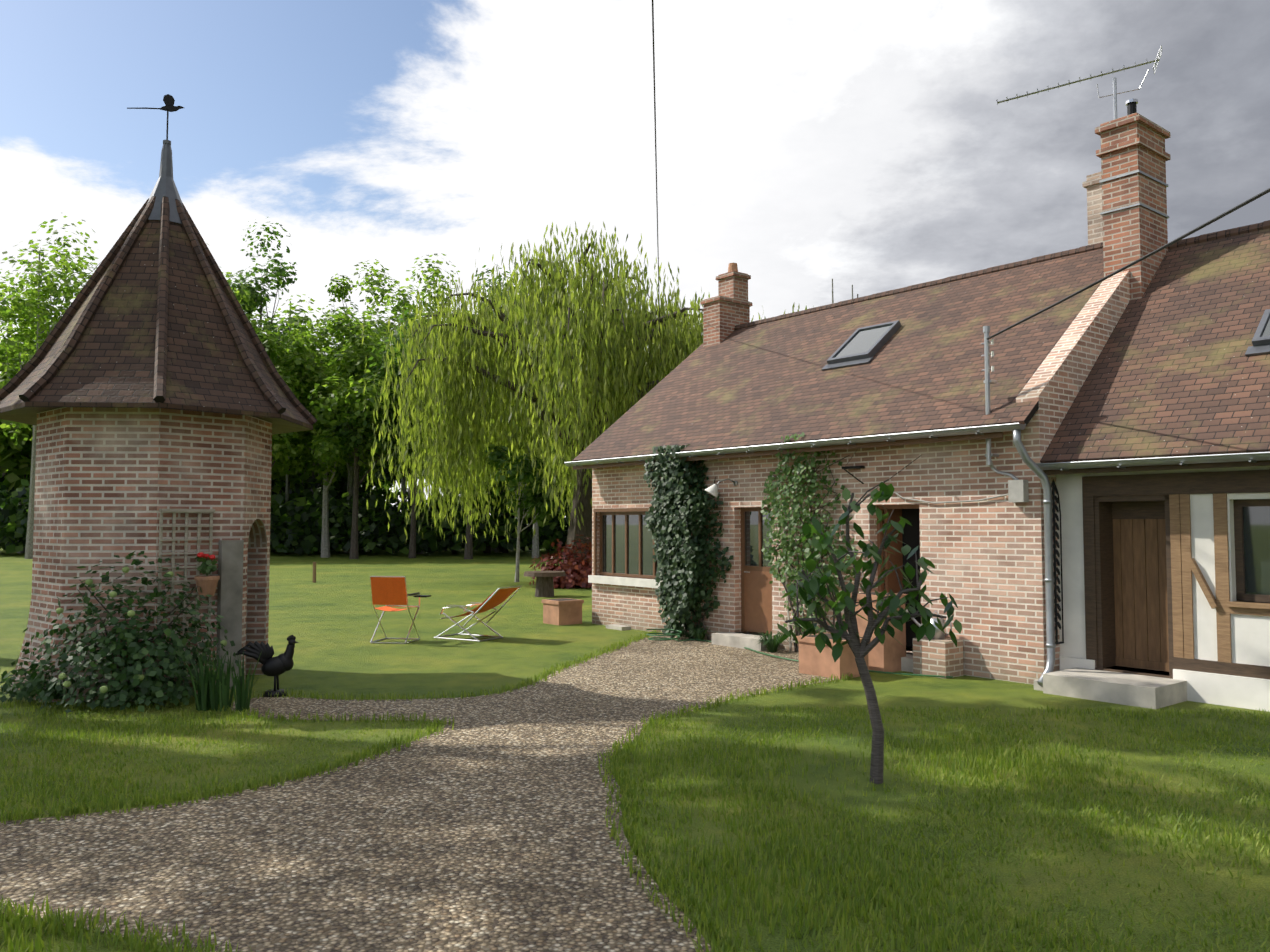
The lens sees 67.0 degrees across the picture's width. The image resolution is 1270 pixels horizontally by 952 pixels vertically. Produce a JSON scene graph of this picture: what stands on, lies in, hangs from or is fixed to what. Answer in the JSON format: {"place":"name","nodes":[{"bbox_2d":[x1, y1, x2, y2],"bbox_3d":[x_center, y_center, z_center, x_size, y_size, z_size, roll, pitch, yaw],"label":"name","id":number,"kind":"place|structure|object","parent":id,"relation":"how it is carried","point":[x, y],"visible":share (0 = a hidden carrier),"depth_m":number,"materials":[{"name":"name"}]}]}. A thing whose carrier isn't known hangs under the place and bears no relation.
{"place":"outdoors","nodes":[
{"label":"outdoors","id":0,"kind":"place"},
{"bbox_2d":[11,407,271,701],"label":"tower walls","id":1,"kind":"structure","parent":0,"point":[110,482],"depth_m":9.99,"materials":[{"name":"brown brick"}]},
{"bbox_2d":[0,220,312,434],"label":"tower roof","id":2,"kind":"structure","parent":1,"relation":"on","point":[110,361],"depth_m":10.25,"materials":[{"name":"brown tile"}]},
{"bbox_2d":[0,196,317,424],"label":"tower roof hips","id":3,"kind":"object","parent":2,"relation":"on","point":[121,248],"visible":0.6,"depth_m":10.61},
{"bbox_2d":[147,140,183,223],"bbox_3d":[-5.462,-3.400,11.168,0.574,1.020,0.574,0,-3,2],"label":"roof finial","id":4,"kind":"object","parent":2,"relation":"on","point":[165,185],"visible":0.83,"depth_m":11.07,"materials":[{"name":"grey metal"}]},
{"bbox_2d":[127,94,183,139],"bbox_3d":[-5.579,-4.171,11.165,0.569,0.600,0.227,0,-3,2],"label":"weather vane","id":5,"kind":"object","parent":4,"relation":"on","point":[168,100],"visible":0.98,"depth_m":11.21,"materials":[{"name":"black metal"}]},
{"bbox_2d":[157,509,214,663],"bbox_3d":[-4.702,1.253,10.036,0.395,1.815,0.464,0,-3,2],"label":"trellis","id":6,"kind":"object","parent":1,"relation":"attached to","point":[186,539],"visible":0.44,"depth_m":10.04,"materials":[{"name":"brown wood"}]},
{"bbox_2d":[194,552,219,596],"bbox_3d":[-4.507,1.034,10.101,0.244,0.460,0.250,0,-3,2],"label":"potted plant","id":7,"kind":"object","parent":1,"relation":"attached to","point":[207,583],"visible":0.96,"depth_m":10.05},
{"bbox_2d":[217,540,243,689],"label":"tower stone slab","id":8,"kind":"structure","parent":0,"point":[230,583],"depth_m":10.34,"materials":[{"name":"grey stone"}]},
{"bbox_2d":[0,634,839,951],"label":"gravel path","id":9,"kind":"structure","parent":0,"point":[480,826],"depth_m":5.36,"materials":[{"name":"grey gravel"}]},
{"bbox_2d":[690,627,711,640],"bbox_3d":[0.973,2.402,14.592,0.459,0.204,0.499,-2,-4,39],"label":"tuft plant","id":10,"kind":"object","parent":9,"relation":"on","point":[698,633],"visible":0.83,"depth_m":14.52,"materials":[{"name":"green plant"}]},
{"bbox_2d":[754,630,791,651],"bbox_3d":[1.892,2.301,13.295,0.651,0.280,0.717,1,-3,-27],"label":"tuft plant","id":11,"kind":"object","parent":9,"relation":"on","point":[772,643],"visible":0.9,"depth_m":13.22,"materials":[{"name":"green plant"}]},
{"bbox_2d":[646,628,952,677],"bbox_3d":[2.001,2.322,12.856,0.763,0.176,4.958,3,-4,-43],"label":"grass strip","id":12,"kind":"object","parent":9,"relation":"on","point":[661,638],"visible":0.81,"depth_m":14.12,"materials":[{"name":"green plant"}]},
{"bbox_2d":[760,432,858,651],"bbox_3d":[2.266,0.917,13.040,0.397,3.029,1.752,2,-4,-39],"label":"climbing rose","id":13,"kind":"object","parent":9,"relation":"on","point":[794,519],"depth_m":13.08,"materials":[{"name":"green plant"}]},
{"bbox_2d":[796,633,870,679],"bbox_3d":[2.349,2.125,11.360,0.560,0.442,0.660,2,-4,-39],"label":"terracotta planter","id":14,"kind":"object","parent":9,"relation":"on","point":[813,660],"visible":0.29,"depth_m":11.15,"materials":[{"name":"brown ceramic"}]},
{"bbox_2d":[0,546,1269,951],"bbox_3d":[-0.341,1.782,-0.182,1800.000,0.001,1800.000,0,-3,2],"label":"lawn","id":15,"kind":"structure","parent":0,"point":[328,618],"depth_m":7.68,"materials":[{"name":"green plant"}]},
{"bbox_2d":[0,325,32,552],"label":"forest tree","id":16,"kind":"object","parent":15,"relation":"on","point":[15,462],"visible":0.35,"depth_m":55.59,"materials":[{"name":"green plant"}]},
{"bbox_2d":[0,647,74,702],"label":"tower foot weeds","id":17,"kind":"object","parent":15,"relation":"on","point":[21,692],"visible":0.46,"depth_m":9.43,"materials":[{"name":"green plant"}]},
{"bbox_2d":[0,284,75,440],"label":"forest tree","id":18,"kind":"object","parent":15,"relation":"on","point":[28,355],"depth_m":55.66,"materials":[{"name":"green plant"}]},
{"bbox_2d":[0,216,102,558],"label":"forest tree","id":19,"kind":"object","parent":15,"relation":"on","point":[26,310],"visible":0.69,"depth_m":47.88,"materials":[{"name":"green plant"}]},
{"bbox_2d":[16,547,237,712],"bbox_3d":[-5.061,1.493,9.671,1.754,1.556,1.836,3,-4,-44],"label":"snowball bush","id":20,"kind":"object","parent":15,"relation":"on","point":[131,677],"visible":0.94,"depth_m":9.31,"materials":[{"name":"green plant"}]},
{"bbox_2d":[182,649,260,712],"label":"iris leaves","id":21,"kind":"object","parent":15,"relation":"on","point":[210,695],"visible":0.9,"depth_m":9.10,"materials":[{"name":"green plant"}]},
{"bbox_2d":[222,272,264,338],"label":"forest tree","id":22,"kind":"object","parent":15,"relation":"on","point":[242,291],"visible":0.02,"depth_m":48.94,"materials":[{"name":"green plant"}]},
{"bbox_2d":[235,635,297,696],"bbox_3d":[-3.829,1.966,9.959,0.640,0.624,0.260,0,-3,-10],"label":"rooster statue","id":23,"kind":"object","parent":15,"relation":"on","point":[278,665],"visible":1,"depth_m":9.93,"materials":[{"name":"black metal"}]},
{"bbox_2d":[226,217,316,351],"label":"forest tree","id":24,"kind":"object","parent":15,"relation":"on","point":[257,299],"visible":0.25,"depth_m":58.01,"materials":[{"name":"green plant"}]},
{"bbox_2d":[0,467,570,554],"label":"undergrowth bushes","id":25,"kind":"object","parent":15,"relation":"on","point":[296,522],"visible":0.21,"depth_m":51.82,"materials":[{"name":"green plant"}]},
{"bbox_2d":[249,294,327,475],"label":"forest tree","id":26,"kind":"object","parent":15,"relation":"on","point":[284,445],"visible":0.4,"depth_m":47.78,"materials":[{"name":"green plant"}]},
{"bbox_2d":[264,320,316,493],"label":"forest tree","id":27,"kind":"object","parent":15,"relation":"on","point":[273,349],"depth_m":70.26,"materials":[{"name":"green plant"}]},
{"bbox_2d":[271,447,310,494],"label":"forest tree","id":28,"kind":"object","parent":15,"relation":"on","point":[281,479],"visible":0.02,"depth_m":59.89,"materials":[{"name":"green plant"}]},
{"bbox_2d":[313,562,315,582],"bbox_3d":[-9.641,2.891,28.842,0.080,0.620,0.080,0,-3,2],"label":"lawn post","id":29,"kind":"object","parent":15,"relation":"on","point":[314,572],"visible":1,"depth_m":28.81,"materials":[{"name":"brown wood"}]},
{"bbox_2d":[278,310,385,557],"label":"forest tree","id":30,"kind":"object","parent":15,"relation":"on","point":[324,342],"visible":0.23,"depth_m":49.57,"materials":[{"name":"green plant"}]},
{"bbox_2d":[271,337,400,497],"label":"forest tree","id":31,"kind":"object","parent":15,"relation":"on","point":[378,473],"visible":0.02,"depth_m":70.40,"materials":[{"name":"green plant"}]},
{"bbox_2d":[275,326,398,551],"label":"forest tree","id":32,"kind":"object","parent":15,"relation":"on","point":[339,483],"visible":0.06,"depth_m":58.38,"materials":[{"name":"green plant"}]},
{"bbox_2d":[298,259,400,552],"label":"forest tree","id":33,"kind":"object","parent":15,"relation":"on","point":[341,291],"visible":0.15,"depth_m":56.69,"materials":[{"name":"green plant"}]},
{"bbox_2d":[279,306,428,558],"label":"forest tree","id":34,"kind":"object","parent":15,"relation":"on","point":[348,362],"visible":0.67,"depth_m":47.14,"materials":[{"name":"green plant"}]},
{"bbox_2d":[360,328,406,510],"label":"forest tree","id":35,"kind":"object","parent":15,"relation":"on","point":[388,488],"visible":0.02,"depth_m":79.60,"materials":[{"name":"green plant"}]},
{"bbox_2d":[374,323,410,498],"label":"forest tree","id":36,"kind":"object","parent":15,"relation":"on","point":[409,493],"depth_m":63.32,"materials":[{"name":"green plant"}]},
{"bbox_2d":[370,576,430,643],"bbox_3d":[-3.526,1.998,14.464,0.782,0.999,0.630,0,-3,10],"label":"folding chair","id":37,"kind":"object","parent":15,"relation":"on","point":[389,593],"visible":1,"depth_m":14.25,"materials":[{"name":"orange fabric"}]},
{"bbox_2d":[334,309,469,557],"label":"forest tree","id":38,"kind":"object","parent":15,"relation":"on","point":[412,542],"visible":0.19,"depth_m":46.72,"materials":[{"name":"green plant"}]},
{"bbox_2d":[367,253,459,553],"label":"forest tree","id":39,"kind":"object","parent":15,"relation":"on","point":[404,303],"visible":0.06,"depth_m":55.88,"materials":[{"name":"green plant"}]},
{"bbox_2d":[2,279,857,553],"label":"forest trunks","id":40,"kind":"object","parent":15,"relation":"on","point":[403,482],"visible":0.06,"depth_m":58.06,"materials":[{"name":"brown plant"}]},
{"bbox_2d":[409,306,545,558],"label":"forest tree","id":41,"kind":"object","parent":15,"relation":"on","point":[468,552],"depth_m":47.02,"materials":[{"name":"green plant"}]},
{"bbox_2d":[434,586,521,641],"bbox_3d":[-2.432,2.104,14.839,1.284,0.821,0.600,-2,-3,30],"label":"deck chair","id":42,"kind":"object","parent":15,"relation":"on","point":[498,596],"visible":1,"depth_m":14.75,"materials":[{"name":"orange fabric"}]},
{"bbox_2d":[453,289,519,552],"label":"forest tree","id":43,"kind":"object","parent":15,"relation":"on","point":[503,550],"depth_m":57.04,"materials":[{"name":"green plant"}]},
{"bbox_2d":[468,264,519,552],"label":"forest tree","id":44,"kind":"object","parent":15,"relation":"on","point":[488,549],"depth_m":57.64,"materials":[{"name":"green plant"}]},
{"bbox_2d":[482,444,558,581],"bbox_3d":[-3.280,1.232,28.696,2.648,4.324,2.148,3,-4,-45],"label":"tree","id":45,"kind":"object","parent":15,"relation":"on","point":[529,500],"visible":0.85,"depth_m":28.48,"materials":[{"name":"green plant"}]},
{"bbox_2d":[503,407,570,557],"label":"forest tree","id":46,"kind":"object","parent":15,"relation":"on","point":[535,546],"visible":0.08,"depth_m":48.80,"materials":[{"name":"green plant"}]},
{"bbox_2d":[524,571,565,596],"bbox_3d":[-2.202,2.634,23.380,1.040,0.600,1.040,0,-3,2],"label":"stump table","id":47,"kind":"object","parent":15,"relation":"on","point":[544,584],"visible":1,"depth_m":23.18,"materials":[{"name":"grey stone"}]},
{"bbox_2d":[529,535,591,588],"bbox_3d":[-1.665,2.385,26.877,2.607,1.490,2.295,0,-3,2],"label":"red shrub","id":48,"kind":"object","parent":15,"relation":"on","point":[578,570],"visible":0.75,"depth_m":26.33,"materials":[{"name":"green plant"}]},
{"bbox_2d":[361,222,759,562],"bbox_3d":[-1.544,-1.979,30.940,12.990,11.004,12.667,0,-3,2],"label":"willow tree","id":49,"kind":"object","parent":15,"relation":"on","point":[595,374],"visible":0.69,"depth_m":28.43,"materials":[{"name":"green plant"}]},
{"bbox_2d":[542,598,583,624],"bbox_3d":[-1.291,2.416,17.098,0.540,0.422,0.540,2,-4,-39],"label":"terracotta planter","id":50,"kind":"object","parent":15,"relation":"on","point":[563,611],"visible":1,"depth_m":16.92,"materials":[{"name":"brown ceramic"}]},
{"bbox_2d":[606,624,630,630],"bbox_3d":[-0.281,2.552,16.182,0.200,0.060,0.440,2,-4,-39],"label":"flat stone","id":51,"kind":"object","parent":15,"relation":"on","point":[617,627],"visible":1,"depth_m":16.07,"materials":[{"name":"beige stone"}]},
{"bbox_2d":[668,304,813,373],"bbox_3d":[3.923,-1.081,31.589,8.003,9.296,7.697,0,-3,2],"label":"willow tree","id":52,"kind":"object","parent":15,"relation":"on","point":[793,306],"depth_m":31.03,"materials":[{"name":"green plant"}]},
{"bbox_2d":[592,271,1129,684],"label":"house walls","id":53,"kind":"structure","parent":15,"relation":"on","point":[986,558],"depth_m":11.54,"materials":[{"name":"brown brick"}]},
{"bbox_2d":[588,508,666,587],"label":"house window","id":54,"kind":"structure","parent":53,"relation":"in","point":[626,552],"depth_m":16.49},
{"bbox_2d":[643,444,733,639],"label":"climbing ivy","id":55,"kind":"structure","parent":53,"relation":"attached to","point":[678,550],"depth_m":14.69,"materials":[{"name":"green plant"}]},
{"bbox_2d":[705,478,737,496],"bbox_3d":[1.257,0.179,14.259,0.505,0.287,0.277,2,-4,-39],"label":"outdoor wall lamp","id":56,"kind":"object","parent":53,"relation":"attached to","point":[712,490],"visible":0.92,"depth_m":14.16,"materials":[{"name":"white metal"}]},
{"bbox_2d":[711,507,778,650],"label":"house door","id":57,"kind":"structure","parent":53,"relation":"attached to","point":[756,598],"depth_m":14.14,"materials":[{"name":"brown paint"}]},
{"bbox_2d":[782,517,819,651],"bbox_3d":[2.282,1.487,13.223,0.038,1.904,0.685,2,-4,-39],"label":"rose trellis","id":58,"kind":"object","parent":53,"relation":"attached to","point":[788,613],"visible":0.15,"depth_m":13.34,"materials":[{"name":"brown wood"}]},
{"bbox_2d":[572,248,1103,460],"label":"house roof","id":59,"kind":"structure","parent":53,"relation":"on","point":[767,383],"depth_m":13.92,"materials":[{"name":"brown tile"}]},
{"bbox_2d":[564,423,1025,469],"bbox_3d":[1.514,-0.348,13.781,0.182,0.140,8.650,2,-4,-39],"label":"roof gutter","id":60,"kind":"object","parent":59,"relation":"attached to","point":[960,434],"visible":0.92,"depth_m":12.49,"materials":[{"name":"grey metal"}]},
{"bbox_2d":[821,320,901,370],"bbox_3d":[3.479,-1.994,14.648,0.894,0.756,0.880,2,-4,-39],"label":"skylight","id":61,"kind":"object","parent":59,"relation":"in","point":[861,345],"visible":1,"depth_m":14.56},
{"bbox_2d":[734,242,1102,329],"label":"house ridge tiles","id":62,"kind":"object","parent":59,"relation":"on","point":[1082,249],"visible":0.5,"depth_m":15.39,"materials":[{"name":"brown tile"}]},
{"bbox_2d":[700,99,1170,346],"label":"chimneys","id":63,"kind":"object","parent":59,"relation":"on","point":[1127,215],"visible":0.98,"depth_m":12.40,"materials":[{"name":"orange brick"}]},
{"bbox_2d":[996,46,1161,118],"bbox_3d":[6.251,-4.714,13.520,0.870,2.116,2.076,2,-4,-39],"label":"tv antenna","id":64,"kind":"object","parent":63,"relation":"attached to","point":[1114,94],"visible":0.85,"depth_m":13.28,"materials":[{"name":"silver metal"}]},
{"bbox_2d":[877,504,920,671],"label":"house door","id":65,"kind":"structure","parent":53,"relation":"attached to","point":[910,536],"depth_m":12.52,"materials":[{"name":"black wood"}]},
{"bbox_2d":[842,326,1028,503],"bbox_3d":[3.527,-0.675,11.704,0.203,2.030,2.550,2,-4,-39],"label":"house power mast","id":66,"kind":"object","parent":53,"relation":"attached to","point":[1018,490],"visible":0.85,"depth_m":10.99,"materials":[{"name":"metal"}]},
{"bbox_2d":[1013,430,1055,686],"bbox_3d":[4.333,0.875,10.397,0.362,2.754,0.278,2,-4,-39],"label":"downpipe","id":67,"kind":"object","parent":53,"relation":"attached to","point":[1032,465],"visible":0.96,"depth_m":10.38,"materials":[{"name":"grey metal"}]},
{"bbox_2d":[987,188,1269,339],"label":"overhead cable","id":68,"kind":"object","parent":53,"relation":"attached to","point":[1257,196],"visible":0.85,"depth_m":8.14,"materials":[{"name":"black"}]},
{"bbox_2d":[777,479,961,783],"bbox_3d":[1.631,1.097,6.641,1.267,2.139,0.876,0,-3,2],"label":"young cherry tree","id":69,"kind":"object","parent":15,"relation":"on","point":[812,586],"visible":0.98,"depth_m":6.68,"materials":[{"name":"green plant"}]},
{"bbox_2d":[850,592,906,671],"bbox_3d":[2.982,1.904,11.750,0.480,0.922,0.520,2,-4,-39],"label":"planter","id":70,"kind":"object","parent":15,"relation":"on","point":[888,654],"visible":0.33,"depth_m":11.55,"materials":[{"name":"brown ceramic"}]},
{"bbox_2d":[913,637,963,678],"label":"brick pier","id":71,"kind":"structure","parent":15,"relation":"on","point":[944,657],"depth_m":11.18,"materials":[{"name":"brown brick"}]},
{"bbox_2d":[905,609,951,639],"bbox_3d":[3.474,1.751,11.405,0.582,0.355,0.200,-2,-3,31],"label":"watering can","id":72,"kind":"object","parent":71,"relation":"on","point":[939,634],"visible":0.62,"depth_m":11.27,"materials":[{"name":"silver metal"}]},
{"bbox_2d":[1034,667,1186,708],"bbox_3d":[4.880,2.177,9.949,0.730,0.200,1.300,2,-4,-39],"label":"doorstep","id":73,"kind":"object","parent":15,"relation":"on","point":[1143,691],"visible":1,"depth_m":9.64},
{"bbox_2d":[1056,466,1269,711],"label":"annex walls","id":74,"kind":"structure","parent":15,"relation":"on","point":[1250,639],"depth_m":9.62,"materials":[{"name":"white paint"}]},
{"bbox_2d":[1051,479,1063,643],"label":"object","id":75,"kind":"object","parent":74,"relation":"attached to","point":[1055,541],"visible":0.67,"depth_m":10.66,"materials":[{"name":"black metal"}]},
{"bbox_2d":[1040,228,1269,462],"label":"annex roof","id":76,"kind":"structure","parent":74,"relation":"on","point":[1175,371],"depth_m":10.66,"materials":[{"name":"brown tile"}]},
{"bbox_2d":[1036,452,1269,474],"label":"roof gutter","id":77,"kind":"object","parent":76,"relation":"attached to","point":[1194,462],"visible":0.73,"depth_m":9.58,"materials":[{"name":"grey metal"}]},
{"bbox_2d":[1169,220,1269,248],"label":"annex ridge tiles","id":78,"kind":"object","parent":76,"relation":"on","point":[1225,233],"visible":0.56,"depth_m":12.13,"materials":[{"name":"brown tile"}]},
{"bbox_2d":[1245,309,1269,355],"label":"skylight","id":79,"kind":"object","parent":76,"relation":"in","point":[1261,341],"visible":1,"depth_m":10.08},
{"bbox_2d":[1082,469,1269,679],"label":"timber framing","id":80,"kind":"object","parent":74,"relation":"attached to","point":[1140,565],"visible":0.88,"depth_m":10.09,"materials":[{"name":"brown wood"}]},
{"bbox_2d":[0,0,1269,516],"label":"sky","id":81,"kind":"structure","parent":0,"point":[869,146],"materials":[{"name":"white"}]},
{"bbox_2d":[652,0,660,364],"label":"phone cable","id":82,"kind":"object","parent":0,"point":[655,148],"visible":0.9,"depth_m":11.97,"materials":[{"name":"black"}]}
]}

